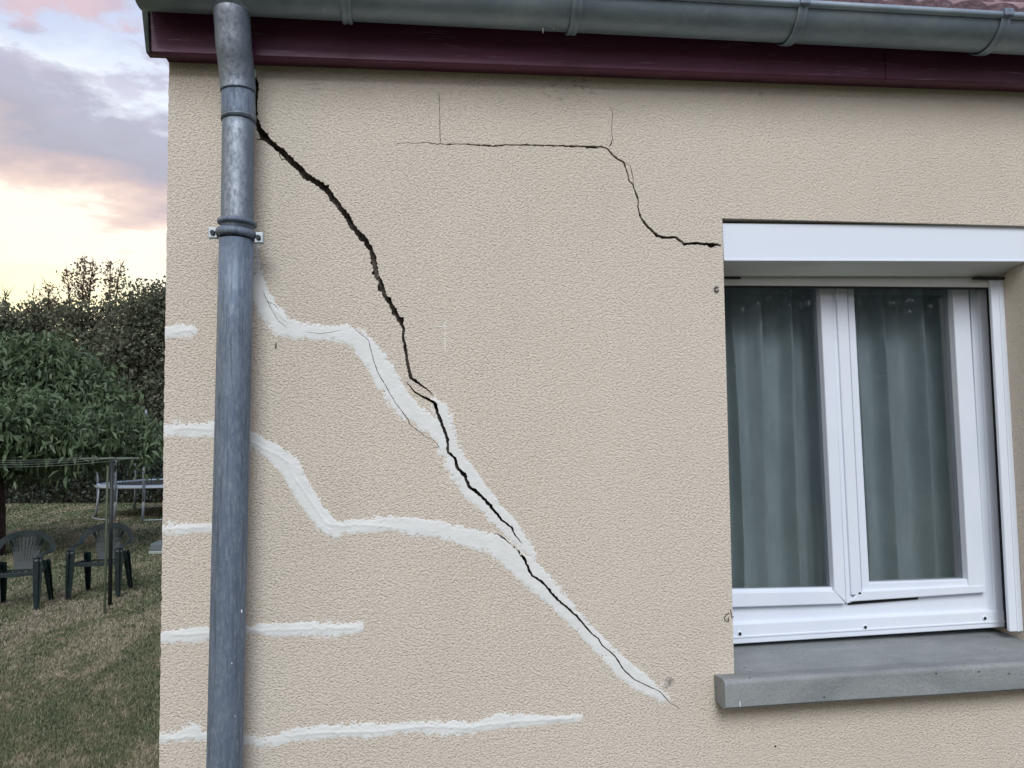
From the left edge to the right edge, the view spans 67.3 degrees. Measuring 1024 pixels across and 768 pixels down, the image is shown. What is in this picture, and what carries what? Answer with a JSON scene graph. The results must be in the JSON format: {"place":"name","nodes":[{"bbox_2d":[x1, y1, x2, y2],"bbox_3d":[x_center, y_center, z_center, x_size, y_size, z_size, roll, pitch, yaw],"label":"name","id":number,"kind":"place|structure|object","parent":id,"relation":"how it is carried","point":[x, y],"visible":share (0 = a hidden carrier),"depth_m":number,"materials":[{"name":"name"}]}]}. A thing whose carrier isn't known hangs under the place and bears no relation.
{"place":"outdoors","nodes":[
{"label":"outdoors","id":0,"kind":"place"},
{"bbox_2d":[0,501,162,767],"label":"ground","id":1,"kind":"structure","parent":0,"point":[92,502],"depth_m":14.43,"materials":[{"name":"green plant"}]},
{"bbox_2d":[0,283,40,348],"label":"broadleaf tree","id":2,"kind":"object","parent":1,"relation":"on","point":[8,320],"visible":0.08,"depth_m":24.45,"materials":[{"name":"green plant"}]},
{"bbox_2d":[0,530,54,609],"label":"garden chair","id":3,"kind":"object","parent":1,"relation":"on","point":[35,562],"visible":0.99,"depth_m":8.65,"materials":[{"name":"green plastic"}]},
{"bbox_2d":[9,277,70,340],"bbox_3d":[-15.912,0.103,25.718,3.600,7.415,3.414,-1,-4,-7],"label":"broadleaf tree","id":4,"kind":"object","parent":1,"relation":"on","point":[34,310],"visible":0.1,"depth_m":25.47,"materials":[{"name":"green plant"}]},
{"bbox_2d":[0,457,139,613],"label":"clothesline","id":5,"kind":"object","parent":1,"relation":"on","point":[110,487],"visible":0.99,"depth_m":8.43,"materials":[{"name":"black paint"}]},
{"bbox_2d":[0,327,163,555],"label":"fruit tree","id":6,"kind":"object","parent":1,"relation":"on","point":[58,404],"visible":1,"depth_m":11.81,"materials":[{"name":"green plant"}]},
{"bbox_2d":[4,436,163,503],"bbox_3d":[-17.556,2.720,23.741,19.631,2.300,1.626,-2,-4,9],"label":"hedge","id":7,"kind":"object","parent":1,"relation":"on","point":[36,493],"visible":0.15,"depth_m":22.66,"materials":[{"name":"green plant"}]},
{"bbox_2d":[36,256,134,383],"bbox_3d":[-14.058,-0.246,25.075,5.064,7.958,3.400,-2,-4,9],"label":"broadleaf tree","id":8,"kind":"object","parent":1,"relation":"on","point":[73,322],"visible":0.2,"depth_m":24.86,"materials":[{"name":"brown plant"}]},
{"bbox_2d":[65,523,133,599],"bbox_3d":[-4.849,2.080,9.100,0.625,0.815,0.570,0,-4,-10],"label":"garden chair","id":9,"kind":"object","parent":1,"relation":"on","point":[120,557],"visible":0.82,"depth_m":9.23,"materials":[{"name":"green plastic"}]},
{"bbox_2d":[77,273,165,446],"bbox_3d":[-11.170,0.055,24.131,5.185,7.128,3.827,-1,-4,-7],"label":"broadleaf tree","id":10,"kind":"object","parent":1,"relation":"on","point":[144,318],"visible":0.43,"depth_m":23.38,"materials":[{"name":"green plant"}]},
{"bbox_2d":[91,410,163,520],"bbox_3d":[-8.241,1.930,19.037,3.782,2.485,3.777,-1,-4,-7],"label":"trampoline","id":11,"kind":"object","parent":1,"relation":"on","point":[143,484],"visible":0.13,"depth_m":17.44,"materials":[{"name":"grey metal"}]},
{"bbox_2d":[148,540,162,554],"bbox_3d":[-5.307,2.620,12.435,0.920,0.170,0.520,-1,-4,-7],"label":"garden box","id":12,"kind":"object","parent":1,"relation":"on","point":[156,547],"visible":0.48,"depth_m":12.15,"materials":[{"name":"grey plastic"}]},
{"bbox_2d":[142,0,1023,767],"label":"house","id":13,"kind":"structure","parent":1,"relation":"on","point":[488,514],"depth_m":1.98,"materials":[{"name":"beige paint"}]},
{"bbox_2d":[206,0,263,767],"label":"downpipe","id":14,"kind":"object","parent":13,"relation":"attached to","point":[236,234],"visible":0.99,"depth_m":1.78,"materials":[{"name":"metal"}]},
{"bbox_2d":[135,0,1023,55],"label":"gutter","id":15,"kind":"object","parent":13,"relation":"attached to","point":[973,32],"visible":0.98,"depth_m":1.92,"materials":[{"name":"metal"}]},
{"bbox_2d":[724,288,826,586],"bbox_3d":[0.752,0.194,2.330,0.427,1.166,0.078,-1,-4,-7],"label":"curtain","id":16,"kind":"object","parent":13,"relation":"hanging from","point":[777,529],"visible":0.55,"depth_m":2.35,"materials":[{"name":"grey fabric"}]},
{"bbox_2d":[732,288,1004,643],"bbox_3d":[1.039,0.174,2.298,1.003,1.120,0.084,-1,-4,-7],"label":"window","id":17,"kind":"structure","parent":13,"relation":"in","point":[851,604],"depth_m":2.26,"materials":[{"name":"white plastic"}]},
{"bbox_2d":[722,223,1023,631],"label":"roller shutter","id":18,"kind":"object","parent":13,"relation":"on","point":[858,256],"visible":0.69,"depth_m":2.18,"materials":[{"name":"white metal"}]},
{"bbox_2d":[854,289,958,631],"bbox_3d":[1.212,0.198,2.380,0.391,1.192,0.083,-1,-4,-7],"label":"curtain","id":19,"kind":"object","parent":13,"relation":"hanging from","point":[907,457],"visible":0.6,"depth_m":2.40,"materials":[{"name":"grey fabric"}]},
{"bbox_2d":[0,0,168,356],"label":"sky","id":20,"kind":"structure","parent":0,"point":[84,134],"materials":[{"name":"white"}]}
]}

